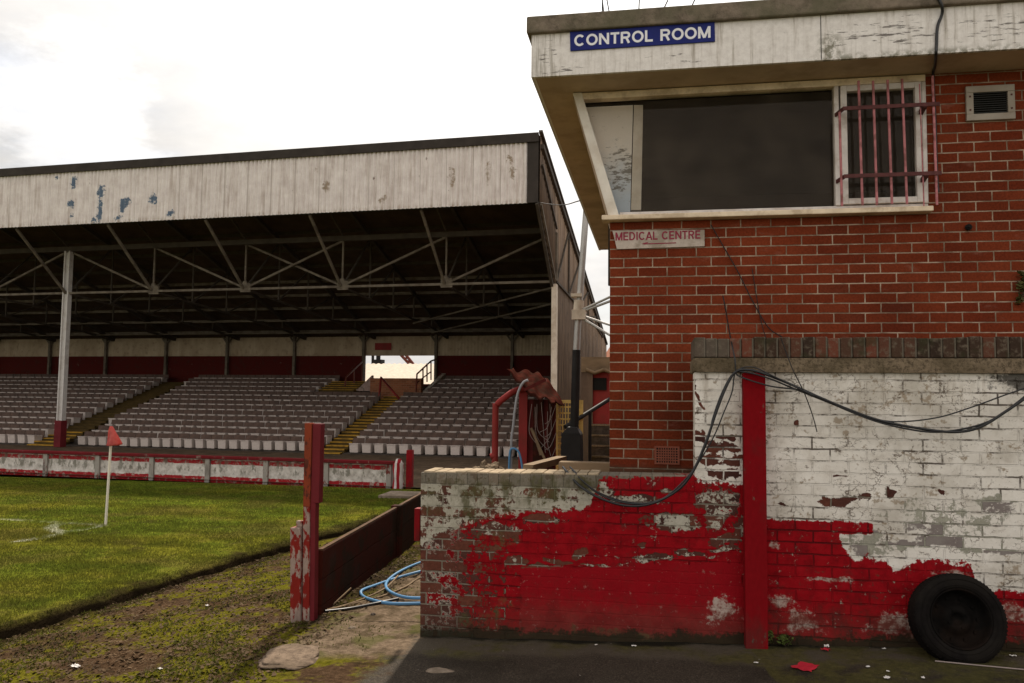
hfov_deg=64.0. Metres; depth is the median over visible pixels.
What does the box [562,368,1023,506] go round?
cable
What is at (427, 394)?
stadium seat
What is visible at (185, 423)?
stadium seat
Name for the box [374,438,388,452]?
stadium seat
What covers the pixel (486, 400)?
stadium seat
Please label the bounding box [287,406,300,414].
stadium seat
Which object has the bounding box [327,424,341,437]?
stadium seat
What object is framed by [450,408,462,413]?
stadium seat
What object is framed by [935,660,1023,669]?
string
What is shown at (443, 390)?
stadium seat
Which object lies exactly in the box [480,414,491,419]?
stadium seat
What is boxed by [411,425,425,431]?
stadium seat
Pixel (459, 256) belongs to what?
grandstand
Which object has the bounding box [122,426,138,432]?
stadium seat
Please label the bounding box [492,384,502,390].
stadium seat
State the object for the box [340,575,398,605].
stick
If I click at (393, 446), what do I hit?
stadium seat
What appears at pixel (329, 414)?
stadium seat
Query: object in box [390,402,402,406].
stadium seat
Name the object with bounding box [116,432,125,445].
stadium seat
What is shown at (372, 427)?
stadium seat
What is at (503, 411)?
stadium seat
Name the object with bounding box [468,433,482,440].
stadium seat
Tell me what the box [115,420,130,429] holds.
stadium seat
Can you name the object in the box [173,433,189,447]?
stadium seat
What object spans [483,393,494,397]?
stadium seat
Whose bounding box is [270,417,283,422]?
stadium seat
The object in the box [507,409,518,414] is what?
stadium seat
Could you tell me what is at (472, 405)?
stadium seat
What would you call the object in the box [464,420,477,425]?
stadium seat
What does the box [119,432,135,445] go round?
stadium seat
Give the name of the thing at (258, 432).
stadium seat
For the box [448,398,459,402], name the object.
stadium seat
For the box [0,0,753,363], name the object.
sky
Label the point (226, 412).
stadium seat
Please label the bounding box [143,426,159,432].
stadium seat
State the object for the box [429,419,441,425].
stadium seat
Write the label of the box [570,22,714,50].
blue sign
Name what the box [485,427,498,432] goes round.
stadium seat
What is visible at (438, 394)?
stadium seat
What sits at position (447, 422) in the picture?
stadium seat
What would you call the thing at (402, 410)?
stadium seat
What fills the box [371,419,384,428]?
stadium seat
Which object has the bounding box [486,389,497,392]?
stadium seat
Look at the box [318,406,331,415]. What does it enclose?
stadium seat
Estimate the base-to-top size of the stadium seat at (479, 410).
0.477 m
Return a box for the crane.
[400,356,414,363]
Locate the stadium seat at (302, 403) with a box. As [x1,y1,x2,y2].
[295,401,308,407]
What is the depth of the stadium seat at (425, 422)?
27.98 m
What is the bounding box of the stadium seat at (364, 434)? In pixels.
[357,431,371,437]
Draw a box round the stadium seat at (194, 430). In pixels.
[185,427,200,438]
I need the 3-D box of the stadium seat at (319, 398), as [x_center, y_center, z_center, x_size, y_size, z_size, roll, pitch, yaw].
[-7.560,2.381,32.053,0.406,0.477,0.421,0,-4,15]
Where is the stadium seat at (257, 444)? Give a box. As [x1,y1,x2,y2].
[251,436,267,449]
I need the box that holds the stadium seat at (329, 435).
[324,430,334,443]
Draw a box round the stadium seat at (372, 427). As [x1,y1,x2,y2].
[364,424,377,430]
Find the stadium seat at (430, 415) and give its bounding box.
[422,413,435,418]
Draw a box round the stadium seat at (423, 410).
[416,408,428,412]
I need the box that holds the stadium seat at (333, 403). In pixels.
[325,401,338,410]
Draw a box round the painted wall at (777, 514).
[420,336,1023,650]
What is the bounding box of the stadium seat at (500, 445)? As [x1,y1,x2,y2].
[490,441,503,456]
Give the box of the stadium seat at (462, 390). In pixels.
[456,388,466,392]
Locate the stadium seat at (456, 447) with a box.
[450,440,464,455]
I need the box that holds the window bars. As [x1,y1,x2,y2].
[835,76,941,205]
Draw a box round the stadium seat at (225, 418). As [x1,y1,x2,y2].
[218,416,232,424]
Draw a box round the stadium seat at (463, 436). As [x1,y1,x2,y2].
[455,433,469,443]
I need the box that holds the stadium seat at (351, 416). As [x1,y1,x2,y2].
[342,412,355,424]
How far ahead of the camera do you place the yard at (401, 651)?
5.26 m
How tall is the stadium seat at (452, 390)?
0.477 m
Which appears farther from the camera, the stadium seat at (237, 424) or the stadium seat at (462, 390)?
the stadium seat at (462, 390)
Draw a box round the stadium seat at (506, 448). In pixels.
[503,441,517,456]
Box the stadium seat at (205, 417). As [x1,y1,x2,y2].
[197,415,211,425]
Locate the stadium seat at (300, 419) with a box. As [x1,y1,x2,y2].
[291,417,305,422]
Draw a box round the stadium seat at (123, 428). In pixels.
[115,426,128,431]
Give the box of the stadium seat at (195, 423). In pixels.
[186,421,201,431]
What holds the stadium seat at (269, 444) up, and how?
on the grandstand
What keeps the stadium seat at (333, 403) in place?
on the grandstand
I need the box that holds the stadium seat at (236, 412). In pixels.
[228,410,241,415]
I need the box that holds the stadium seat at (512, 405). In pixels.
[511,403,518,408]
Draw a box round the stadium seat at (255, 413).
[248,411,261,415]
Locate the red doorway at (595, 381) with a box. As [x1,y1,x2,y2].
[581,357,609,460]
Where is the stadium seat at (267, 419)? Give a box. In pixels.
[259,416,273,426]
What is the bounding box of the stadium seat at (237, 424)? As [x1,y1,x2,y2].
[228,422,243,428]
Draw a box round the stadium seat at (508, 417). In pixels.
[504,415,516,420]
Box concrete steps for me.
[591,424,609,461]
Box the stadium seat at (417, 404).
[411,402,423,407]
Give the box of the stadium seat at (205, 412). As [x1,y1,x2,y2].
[197,410,211,415]
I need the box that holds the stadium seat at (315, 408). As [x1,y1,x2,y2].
[307,406,320,411]
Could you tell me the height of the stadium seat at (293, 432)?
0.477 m
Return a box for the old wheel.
[907,573,1007,663]
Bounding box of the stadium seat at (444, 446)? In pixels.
[437,440,451,454]
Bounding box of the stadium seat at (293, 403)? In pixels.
[286,401,298,405]
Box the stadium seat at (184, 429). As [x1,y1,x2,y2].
[174,427,190,432]
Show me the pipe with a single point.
(399, 589)
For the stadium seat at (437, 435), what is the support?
on the grandstand
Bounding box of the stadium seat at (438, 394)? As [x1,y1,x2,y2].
[431,392,442,401]
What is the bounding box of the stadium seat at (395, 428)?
[388,425,401,431]
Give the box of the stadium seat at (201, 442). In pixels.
[195,434,211,447]
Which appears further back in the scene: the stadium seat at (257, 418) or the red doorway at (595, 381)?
the stadium seat at (257, 418)
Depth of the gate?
14.89 m
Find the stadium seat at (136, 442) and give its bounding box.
[130,433,145,446]
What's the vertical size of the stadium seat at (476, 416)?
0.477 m
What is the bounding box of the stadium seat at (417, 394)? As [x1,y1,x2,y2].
[410,392,422,396]
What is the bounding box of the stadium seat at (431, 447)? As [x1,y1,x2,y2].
[424,439,439,454]
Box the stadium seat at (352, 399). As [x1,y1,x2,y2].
[342,396,354,401]
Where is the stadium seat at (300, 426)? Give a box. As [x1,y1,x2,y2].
[293,423,304,429]
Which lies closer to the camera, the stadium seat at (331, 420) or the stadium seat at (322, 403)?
the stadium seat at (331, 420)
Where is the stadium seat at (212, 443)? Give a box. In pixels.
[207,434,222,448]
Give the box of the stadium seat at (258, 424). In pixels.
[249,422,264,428]
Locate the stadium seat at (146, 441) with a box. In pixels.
[140,433,156,446]
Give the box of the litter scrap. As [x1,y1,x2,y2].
[791,661,818,671]
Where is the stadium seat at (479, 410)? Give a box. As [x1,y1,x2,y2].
[473,408,485,413]
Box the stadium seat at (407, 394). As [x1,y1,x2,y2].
[401,392,412,396]
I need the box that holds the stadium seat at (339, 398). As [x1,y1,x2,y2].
[333,396,345,400]
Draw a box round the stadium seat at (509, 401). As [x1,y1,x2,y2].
[503,398,512,403]
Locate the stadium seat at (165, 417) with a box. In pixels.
[157,415,172,419]
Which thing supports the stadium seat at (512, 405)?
on the grandstand
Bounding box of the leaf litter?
[0,541,420,682]
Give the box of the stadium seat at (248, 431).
[239,428,254,436]
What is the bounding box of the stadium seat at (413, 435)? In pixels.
[405,432,419,438]
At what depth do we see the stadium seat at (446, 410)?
29.40 m
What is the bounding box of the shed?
[365,363,433,383]
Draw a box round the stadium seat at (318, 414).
[310,412,323,416]
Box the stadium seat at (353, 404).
[346,401,358,410]
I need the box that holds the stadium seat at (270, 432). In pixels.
[261,429,277,440]
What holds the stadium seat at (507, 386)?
on the grandstand
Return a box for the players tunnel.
[506,368,563,469]
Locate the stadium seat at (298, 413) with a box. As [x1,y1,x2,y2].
[290,411,303,416]
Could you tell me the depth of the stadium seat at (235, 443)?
26.77 m
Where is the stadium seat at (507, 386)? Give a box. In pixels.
[502,384,512,388]
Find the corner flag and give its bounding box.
[104,426,122,524]
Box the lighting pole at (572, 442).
[561,211,609,460]
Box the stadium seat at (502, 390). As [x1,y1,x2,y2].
[498,389,508,392]
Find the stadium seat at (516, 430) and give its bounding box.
[510,427,518,433]
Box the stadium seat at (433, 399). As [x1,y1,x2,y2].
[426,397,438,402]
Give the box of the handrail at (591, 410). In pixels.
[563,397,609,460]
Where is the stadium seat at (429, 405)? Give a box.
[421,402,433,408]
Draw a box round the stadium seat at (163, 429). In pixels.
[153,427,168,437]
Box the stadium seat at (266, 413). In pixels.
[258,411,272,420]
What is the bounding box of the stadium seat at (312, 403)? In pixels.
[305,401,318,405]
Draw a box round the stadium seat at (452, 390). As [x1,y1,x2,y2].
[446,388,456,392]
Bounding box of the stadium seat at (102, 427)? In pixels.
[92,425,108,431]
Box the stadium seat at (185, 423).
[176,421,191,427]
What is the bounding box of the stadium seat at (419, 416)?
[411,413,424,419]
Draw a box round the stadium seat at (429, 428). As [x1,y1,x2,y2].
[423,425,437,431]
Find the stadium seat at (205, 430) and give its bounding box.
[196,428,211,438]
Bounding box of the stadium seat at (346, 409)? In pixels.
[339,407,351,415]
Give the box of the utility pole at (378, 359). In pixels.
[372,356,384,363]
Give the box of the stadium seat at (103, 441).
[98,432,107,445]
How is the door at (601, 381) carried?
in the red doorway at (595, 381)
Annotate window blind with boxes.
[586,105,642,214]
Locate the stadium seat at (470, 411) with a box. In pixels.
[461,408,473,418]
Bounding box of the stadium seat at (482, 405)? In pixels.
[476,403,487,412]
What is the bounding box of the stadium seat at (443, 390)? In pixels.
[438,388,446,392]
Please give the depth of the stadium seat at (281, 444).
26.41 m
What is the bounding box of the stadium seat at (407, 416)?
[400,413,412,423]
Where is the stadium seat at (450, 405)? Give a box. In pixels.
[443,403,455,411]
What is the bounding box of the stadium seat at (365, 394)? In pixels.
[359,392,370,396]
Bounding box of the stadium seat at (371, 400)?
[363,397,374,407]
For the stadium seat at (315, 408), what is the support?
on the grandstand
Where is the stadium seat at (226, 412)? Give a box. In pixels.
[218,410,231,418]
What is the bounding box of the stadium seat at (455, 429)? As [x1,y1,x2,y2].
[447,426,461,432]
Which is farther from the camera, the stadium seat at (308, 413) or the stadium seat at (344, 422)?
the stadium seat at (308, 413)
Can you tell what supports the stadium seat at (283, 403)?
on the grandstand
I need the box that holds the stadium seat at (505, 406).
[499,404,510,408]
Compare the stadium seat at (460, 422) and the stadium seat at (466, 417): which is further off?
the stadium seat at (466, 417)
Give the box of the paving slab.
[378,491,419,498]
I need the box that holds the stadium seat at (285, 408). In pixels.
[277,406,290,410]
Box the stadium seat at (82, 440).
[77,431,94,444]
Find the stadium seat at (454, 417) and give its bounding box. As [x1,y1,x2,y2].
[446,414,458,423]
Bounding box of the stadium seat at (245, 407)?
[237,405,250,411]
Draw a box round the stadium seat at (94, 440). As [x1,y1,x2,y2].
[88,432,104,444]
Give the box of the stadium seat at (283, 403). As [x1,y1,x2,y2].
[276,401,288,408]
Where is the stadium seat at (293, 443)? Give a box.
[286,436,301,450]
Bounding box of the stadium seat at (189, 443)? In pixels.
[184,434,200,447]
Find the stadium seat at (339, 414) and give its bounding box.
[333,412,345,417]
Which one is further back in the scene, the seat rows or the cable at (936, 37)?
the seat rows
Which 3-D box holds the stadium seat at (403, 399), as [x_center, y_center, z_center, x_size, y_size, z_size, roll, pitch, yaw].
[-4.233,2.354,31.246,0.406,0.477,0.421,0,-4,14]
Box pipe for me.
[327,577,419,609]
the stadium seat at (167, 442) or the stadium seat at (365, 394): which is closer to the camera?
the stadium seat at (167, 442)
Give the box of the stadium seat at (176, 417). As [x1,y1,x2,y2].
[167,415,181,420]
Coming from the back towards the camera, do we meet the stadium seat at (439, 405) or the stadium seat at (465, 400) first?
the stadium seat at (465, 400)
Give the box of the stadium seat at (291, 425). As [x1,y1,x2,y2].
[283,423,297,428]
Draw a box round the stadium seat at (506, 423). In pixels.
[501,421,511,426]
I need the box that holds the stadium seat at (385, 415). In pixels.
[377,413,390,418]
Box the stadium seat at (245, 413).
[238,410,251,415]
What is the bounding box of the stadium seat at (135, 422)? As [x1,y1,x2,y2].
[125,420,140,425]
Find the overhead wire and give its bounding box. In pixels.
[537,200,578,204]
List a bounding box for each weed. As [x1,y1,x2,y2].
[768,631,773,643]
[776,634,793,645]
[1015,271,1023,304]
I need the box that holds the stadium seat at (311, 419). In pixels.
[302,417,316,422]
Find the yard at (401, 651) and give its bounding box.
[0,532,1023,682]
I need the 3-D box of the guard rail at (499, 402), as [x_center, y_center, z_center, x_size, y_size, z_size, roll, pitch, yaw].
[-0.054,1.746,13.896,0.651,2.029,0.185,1,-4,-9]
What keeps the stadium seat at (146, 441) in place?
on the grandstand
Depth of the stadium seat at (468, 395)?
31.59 m
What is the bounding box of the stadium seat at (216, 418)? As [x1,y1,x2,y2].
[207,416,221,421]
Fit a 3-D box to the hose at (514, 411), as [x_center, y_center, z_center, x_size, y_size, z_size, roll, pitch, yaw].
[0.119,1.376,13.625,0.303,1.512,0.044,0,-4,10]
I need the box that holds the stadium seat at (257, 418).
[249,416,263,421]
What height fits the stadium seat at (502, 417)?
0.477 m
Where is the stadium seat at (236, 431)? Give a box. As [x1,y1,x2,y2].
[228,428,243,434]
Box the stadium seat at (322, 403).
[315,401,328,408]
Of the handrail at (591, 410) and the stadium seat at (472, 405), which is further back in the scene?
the stadium seat at (472, 405)
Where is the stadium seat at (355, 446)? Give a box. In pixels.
[349,438,364,452]
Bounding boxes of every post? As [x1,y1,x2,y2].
[290,520,302,622]
[406,450,413,488]
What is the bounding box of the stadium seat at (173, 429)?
[164,427,179,432]
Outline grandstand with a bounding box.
[0,130,607,458]
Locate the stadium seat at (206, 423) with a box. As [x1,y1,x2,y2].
[196,421,211,429]
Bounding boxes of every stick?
[333,587,351,604]
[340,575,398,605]
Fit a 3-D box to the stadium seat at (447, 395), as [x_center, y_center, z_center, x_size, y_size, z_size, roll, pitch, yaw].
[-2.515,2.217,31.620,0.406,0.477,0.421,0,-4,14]
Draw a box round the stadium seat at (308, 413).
[300,411,313,421]
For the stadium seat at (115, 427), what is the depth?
29.11 m
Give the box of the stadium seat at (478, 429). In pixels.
[473,426,485,438]
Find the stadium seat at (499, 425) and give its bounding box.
[488,420,501,426]
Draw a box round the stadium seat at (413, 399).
[406,397,417,403]
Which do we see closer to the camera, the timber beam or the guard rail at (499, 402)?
the timber beam
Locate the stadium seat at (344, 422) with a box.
[335,418,348,430]
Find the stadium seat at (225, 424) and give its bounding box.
[218,422,232,427]
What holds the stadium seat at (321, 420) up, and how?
on the grandstand
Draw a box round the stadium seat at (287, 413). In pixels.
[279,411,292,416]
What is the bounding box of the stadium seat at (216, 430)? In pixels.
[207,428,222,434]
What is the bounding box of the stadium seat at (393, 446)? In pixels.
[386,439,401,453]
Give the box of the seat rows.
[0,374,550,443]
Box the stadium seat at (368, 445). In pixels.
[362,438,376,452]
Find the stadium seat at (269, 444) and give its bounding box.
[263,436,278,449]
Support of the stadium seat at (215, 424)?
on the grandstand
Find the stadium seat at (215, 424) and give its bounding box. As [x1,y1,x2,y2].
[206,421,221,427]
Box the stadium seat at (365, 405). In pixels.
[357,402,368,413]
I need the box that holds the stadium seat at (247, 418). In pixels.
[238,416,252,426]
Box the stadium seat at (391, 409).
[384,407,396,412]
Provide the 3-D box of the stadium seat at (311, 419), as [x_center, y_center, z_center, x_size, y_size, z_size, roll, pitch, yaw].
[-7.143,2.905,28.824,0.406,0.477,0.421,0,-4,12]
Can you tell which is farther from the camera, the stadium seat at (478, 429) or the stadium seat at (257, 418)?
the stadium seat at (257, 418)
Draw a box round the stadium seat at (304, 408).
[297,406,310,410]
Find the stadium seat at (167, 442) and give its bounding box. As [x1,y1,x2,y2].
[162,433,178,447]
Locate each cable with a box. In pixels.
[324,597,398,612]
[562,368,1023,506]
[569,371,1023,504]
[572,366,1023,502]
[711,225,781,336]
[722,296,811,395]
[752,269,765,337]
[781,338,816,431]
[931,0,943,191]
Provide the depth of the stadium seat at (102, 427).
29.23 m
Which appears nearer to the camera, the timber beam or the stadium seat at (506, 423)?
the timber beam
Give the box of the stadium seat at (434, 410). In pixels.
[427,408,439,412]
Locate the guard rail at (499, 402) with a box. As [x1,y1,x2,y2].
[490,386,525,462]
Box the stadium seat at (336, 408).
[329,406,341,411]
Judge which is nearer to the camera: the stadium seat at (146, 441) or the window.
the window
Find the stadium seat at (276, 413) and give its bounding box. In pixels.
[268,411,282,416]
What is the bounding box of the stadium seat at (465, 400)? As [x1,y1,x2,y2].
[458,398,470,402]
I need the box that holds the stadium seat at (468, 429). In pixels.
[460,426,473,438]
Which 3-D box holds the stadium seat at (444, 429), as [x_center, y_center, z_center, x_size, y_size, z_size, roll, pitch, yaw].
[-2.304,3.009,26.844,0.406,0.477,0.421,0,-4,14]
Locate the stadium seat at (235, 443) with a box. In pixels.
[229,435,244,448]
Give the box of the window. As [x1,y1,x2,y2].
[573,74,928,214]
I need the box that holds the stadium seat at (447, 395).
[442,393,452,401]
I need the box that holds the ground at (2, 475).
[0,474,420,488]
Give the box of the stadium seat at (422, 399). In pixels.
[416,397,427,401]
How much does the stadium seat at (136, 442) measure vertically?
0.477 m
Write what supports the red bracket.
attached to the painted wall at (777, 514)
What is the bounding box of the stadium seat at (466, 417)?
[457,414,469,421]
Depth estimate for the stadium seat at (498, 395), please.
31.32 m
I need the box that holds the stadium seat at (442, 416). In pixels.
[434,413,446,421]
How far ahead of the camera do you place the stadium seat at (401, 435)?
26.56 m
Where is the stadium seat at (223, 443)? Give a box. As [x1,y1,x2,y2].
[217,435,233,448]
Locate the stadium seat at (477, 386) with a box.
[473,384,482,391]
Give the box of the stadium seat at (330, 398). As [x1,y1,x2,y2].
[322,396,335,404]
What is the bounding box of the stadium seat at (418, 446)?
[412,439,426,453]
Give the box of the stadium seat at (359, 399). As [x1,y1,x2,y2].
[353,397,364,401]
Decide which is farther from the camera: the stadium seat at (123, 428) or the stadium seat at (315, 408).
the stadium seat at (315, 408)
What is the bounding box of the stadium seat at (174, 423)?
[165,421,180,427]
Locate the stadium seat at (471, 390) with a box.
[466,388,476,392]
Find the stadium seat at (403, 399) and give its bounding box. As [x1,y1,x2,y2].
[395,397,407,401]
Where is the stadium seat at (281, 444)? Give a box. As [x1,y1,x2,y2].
[274,436,290,450]
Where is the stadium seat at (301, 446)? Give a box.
[299,436,304,450]
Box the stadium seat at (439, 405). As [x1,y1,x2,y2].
[432,403,444,411]
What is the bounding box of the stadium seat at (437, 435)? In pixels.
[431,432,443,439]
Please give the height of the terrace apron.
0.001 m
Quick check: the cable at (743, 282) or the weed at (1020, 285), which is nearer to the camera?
the weed at (1020, 285)
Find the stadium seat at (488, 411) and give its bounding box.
[484,409,491,413]
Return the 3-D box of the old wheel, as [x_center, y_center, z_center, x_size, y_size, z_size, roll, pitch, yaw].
[2.697,1.683,4.974,0.537,0.537,0.178,0,-18,7]
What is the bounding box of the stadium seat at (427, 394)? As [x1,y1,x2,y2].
[423,393,432,396]
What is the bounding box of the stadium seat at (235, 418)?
[228,416,242,421]
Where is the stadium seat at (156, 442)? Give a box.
[151,433,168,446]
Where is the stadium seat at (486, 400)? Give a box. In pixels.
[480,398,491,406]
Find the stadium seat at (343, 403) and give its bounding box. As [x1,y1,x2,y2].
[336,401,348,406]
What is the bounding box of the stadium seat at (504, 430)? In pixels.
[498,427,510,433]
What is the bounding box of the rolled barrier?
[392,459,403,488]
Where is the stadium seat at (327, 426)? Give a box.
[325,424,330,429]
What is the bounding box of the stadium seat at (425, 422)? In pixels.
[417,419,430,425]
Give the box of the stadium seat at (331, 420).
[324,417,337,423]
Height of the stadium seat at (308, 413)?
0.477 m
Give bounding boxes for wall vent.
[965,84,1015,121]
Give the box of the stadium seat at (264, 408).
[257,405,270,414]
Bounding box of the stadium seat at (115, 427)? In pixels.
[101,426,117,431]
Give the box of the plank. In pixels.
[523,456,566,469]
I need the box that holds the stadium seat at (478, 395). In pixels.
[472,393,483,397]
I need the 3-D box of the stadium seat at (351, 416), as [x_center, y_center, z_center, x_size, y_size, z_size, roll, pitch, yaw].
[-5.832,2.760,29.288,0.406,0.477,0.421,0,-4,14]
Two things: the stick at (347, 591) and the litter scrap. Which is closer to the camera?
the litter scrap
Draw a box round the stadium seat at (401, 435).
[393,432,407,438]
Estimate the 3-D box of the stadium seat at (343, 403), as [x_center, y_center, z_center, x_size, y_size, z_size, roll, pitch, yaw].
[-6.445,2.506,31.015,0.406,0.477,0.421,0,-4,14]
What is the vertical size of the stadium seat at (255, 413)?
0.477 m
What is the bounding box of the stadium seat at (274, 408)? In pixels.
[267,406,280,410]
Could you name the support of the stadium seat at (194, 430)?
on the grandstand
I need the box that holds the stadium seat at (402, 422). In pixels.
[393,419,406,428]
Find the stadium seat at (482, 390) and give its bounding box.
[476,388,487,396]
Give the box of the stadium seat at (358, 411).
[349,407,362,418]
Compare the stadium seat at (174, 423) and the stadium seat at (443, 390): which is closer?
the stadium seat at (174, 423)
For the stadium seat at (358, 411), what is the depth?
30.16 m
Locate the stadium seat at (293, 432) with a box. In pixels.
[284,429,299,435]
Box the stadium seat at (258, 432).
[251,428,265,435]
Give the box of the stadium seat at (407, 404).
[400,402,412,407]
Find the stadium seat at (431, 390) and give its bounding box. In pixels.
[426,388,436,392]
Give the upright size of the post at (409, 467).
0.800 m
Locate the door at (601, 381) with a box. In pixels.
[593,372,609,423]
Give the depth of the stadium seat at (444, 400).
31.02 m
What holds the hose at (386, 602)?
on the yard at (401, 651)
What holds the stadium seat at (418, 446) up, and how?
on the grandstand
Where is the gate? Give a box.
[556,400,582,469]
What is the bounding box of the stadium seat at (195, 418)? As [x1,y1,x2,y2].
[187,416,201,420]
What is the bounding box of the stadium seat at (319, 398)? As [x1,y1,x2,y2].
[312,396,325,400]
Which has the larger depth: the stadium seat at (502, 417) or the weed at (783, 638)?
the stadium seat at (502, 417)
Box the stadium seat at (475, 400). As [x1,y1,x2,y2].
[469,398,480,402]
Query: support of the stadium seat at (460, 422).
on the grandstand
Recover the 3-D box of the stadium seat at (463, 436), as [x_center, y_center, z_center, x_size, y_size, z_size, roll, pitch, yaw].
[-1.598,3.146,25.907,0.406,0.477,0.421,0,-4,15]
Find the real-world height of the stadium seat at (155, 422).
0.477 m
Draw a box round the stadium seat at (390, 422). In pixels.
[382,418,395,429]
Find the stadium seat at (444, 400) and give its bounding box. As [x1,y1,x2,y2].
[438,398,449,402]
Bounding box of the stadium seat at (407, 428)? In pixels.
[399,425,413,431]
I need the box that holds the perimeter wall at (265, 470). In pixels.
[0,449,394,488]
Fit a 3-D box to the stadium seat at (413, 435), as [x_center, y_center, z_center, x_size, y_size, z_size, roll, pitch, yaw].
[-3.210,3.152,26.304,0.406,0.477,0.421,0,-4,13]
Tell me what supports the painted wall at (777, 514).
on the yard at (401, 651)
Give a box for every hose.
[359,570,420,604]
[384,561,420,599]
[508,447,522,468]
[510,379,527,468]
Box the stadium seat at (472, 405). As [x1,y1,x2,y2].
[465,403,477,410]
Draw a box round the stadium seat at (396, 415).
[388,413,401,418]
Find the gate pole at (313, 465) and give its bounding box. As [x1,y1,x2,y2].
[303,423,324,620]
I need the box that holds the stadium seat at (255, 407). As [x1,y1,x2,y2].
[247,405,260,410]
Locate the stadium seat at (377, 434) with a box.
[368,431,383,437]
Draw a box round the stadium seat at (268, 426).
[260,423,275,429]
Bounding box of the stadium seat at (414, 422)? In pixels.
[407,419,418,425]
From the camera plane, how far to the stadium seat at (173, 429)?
28.56 m
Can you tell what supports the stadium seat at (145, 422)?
on the grandstand
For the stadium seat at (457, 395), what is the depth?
31.68 m
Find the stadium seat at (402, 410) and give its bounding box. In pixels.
[395,407,407,412]
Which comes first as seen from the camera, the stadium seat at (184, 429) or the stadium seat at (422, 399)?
the stadium seat at (184, 429)
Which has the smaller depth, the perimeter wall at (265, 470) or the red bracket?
the red bracket
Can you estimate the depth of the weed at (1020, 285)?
5.96 m
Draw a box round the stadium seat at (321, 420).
[313,417,326,423]
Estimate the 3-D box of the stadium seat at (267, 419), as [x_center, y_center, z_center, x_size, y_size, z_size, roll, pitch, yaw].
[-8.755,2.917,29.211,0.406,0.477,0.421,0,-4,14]
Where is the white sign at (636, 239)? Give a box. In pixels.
[613,230,704,248]
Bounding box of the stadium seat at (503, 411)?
[499,409,507,414]
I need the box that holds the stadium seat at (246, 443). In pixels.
[240,435,256,449]
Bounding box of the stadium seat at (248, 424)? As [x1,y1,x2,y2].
[239,422,253,428]
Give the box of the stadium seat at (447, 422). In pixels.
[441,420,453,430]
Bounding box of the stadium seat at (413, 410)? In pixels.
[406,407,418,417]
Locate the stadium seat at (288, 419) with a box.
[280,417,294,422]
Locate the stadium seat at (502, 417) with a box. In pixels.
[499,415,504,420]
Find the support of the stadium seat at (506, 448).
on the grandstand
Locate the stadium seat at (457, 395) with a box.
[452,393,462,397]
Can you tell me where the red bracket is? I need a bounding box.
[414,507,420,540]
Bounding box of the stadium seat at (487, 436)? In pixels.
[481,433,491,442]
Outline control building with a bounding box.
[527,0,1023,472]
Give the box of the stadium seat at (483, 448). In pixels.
[476,441,490,455]
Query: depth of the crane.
63.70 m
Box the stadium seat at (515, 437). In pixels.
[507,434,518,441]
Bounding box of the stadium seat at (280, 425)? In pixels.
[271,423,286,433]
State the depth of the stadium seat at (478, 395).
31.48 m
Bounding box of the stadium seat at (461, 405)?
[454,403,466,407]
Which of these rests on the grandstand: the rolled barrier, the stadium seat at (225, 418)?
the stadium seat at (225, 418)
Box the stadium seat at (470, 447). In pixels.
[463,440,477,455]
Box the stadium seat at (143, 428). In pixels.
[132,426,148,432]
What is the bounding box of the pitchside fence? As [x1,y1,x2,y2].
[318,467,467,614]
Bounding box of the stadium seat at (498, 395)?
[494,393,504,397]
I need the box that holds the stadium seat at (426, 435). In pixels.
[418,432,431,441]
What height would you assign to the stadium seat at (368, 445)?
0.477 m
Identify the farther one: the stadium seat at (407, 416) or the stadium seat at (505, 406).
the stadium seat at (505, 406)
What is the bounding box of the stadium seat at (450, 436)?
[442,433,456,439]
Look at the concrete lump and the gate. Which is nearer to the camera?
the concrete lump
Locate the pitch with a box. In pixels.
[0,477,420,639]
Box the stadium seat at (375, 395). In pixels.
[368,392,380,402]
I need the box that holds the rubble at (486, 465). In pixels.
[472,460,503,468]
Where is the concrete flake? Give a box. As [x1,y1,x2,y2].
[426,667,453,672]
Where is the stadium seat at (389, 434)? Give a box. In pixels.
[382,431,395,440]
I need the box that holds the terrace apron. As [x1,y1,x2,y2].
[0,444,558,487]
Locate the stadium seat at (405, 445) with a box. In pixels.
[399,439,413,453]
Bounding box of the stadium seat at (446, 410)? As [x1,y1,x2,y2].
[439,408,451,417]
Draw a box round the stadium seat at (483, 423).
[476,420,489,430]
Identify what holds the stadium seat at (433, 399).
on the grandstand
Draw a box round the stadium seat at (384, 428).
[377,425,389,436]
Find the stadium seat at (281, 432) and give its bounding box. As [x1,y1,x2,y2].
[273,429,288,435]
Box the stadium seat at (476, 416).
[469,414,481,419]
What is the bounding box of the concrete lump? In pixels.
[258,643,318,669]
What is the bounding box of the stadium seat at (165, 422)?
[155,420,170,426]
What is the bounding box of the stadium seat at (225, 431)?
[217,428,232,434]
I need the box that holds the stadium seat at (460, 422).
[453,420,465,425]
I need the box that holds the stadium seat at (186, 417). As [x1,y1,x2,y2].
[177,415,191,422]
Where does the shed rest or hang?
on the ground at (2, 475)
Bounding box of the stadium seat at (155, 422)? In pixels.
[145,420,160,426]
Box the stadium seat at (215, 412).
[207,410,222,415]
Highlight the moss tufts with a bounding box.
[0,541,420,682]
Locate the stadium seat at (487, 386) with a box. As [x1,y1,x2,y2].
[483,384,492,388]
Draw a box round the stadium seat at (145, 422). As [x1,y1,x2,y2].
[135,420,150,430]
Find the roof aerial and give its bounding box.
[602,0,694,10]
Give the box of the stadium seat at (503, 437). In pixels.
[498,434,507,446]
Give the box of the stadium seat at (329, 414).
[321,412,334,421]
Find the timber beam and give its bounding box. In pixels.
[559,461,608,471]
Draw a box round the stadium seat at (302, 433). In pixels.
[296,430,304,440]
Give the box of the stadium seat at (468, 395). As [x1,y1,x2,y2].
[463,393,473,401]
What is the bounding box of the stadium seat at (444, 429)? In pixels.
[435,426,449,434]

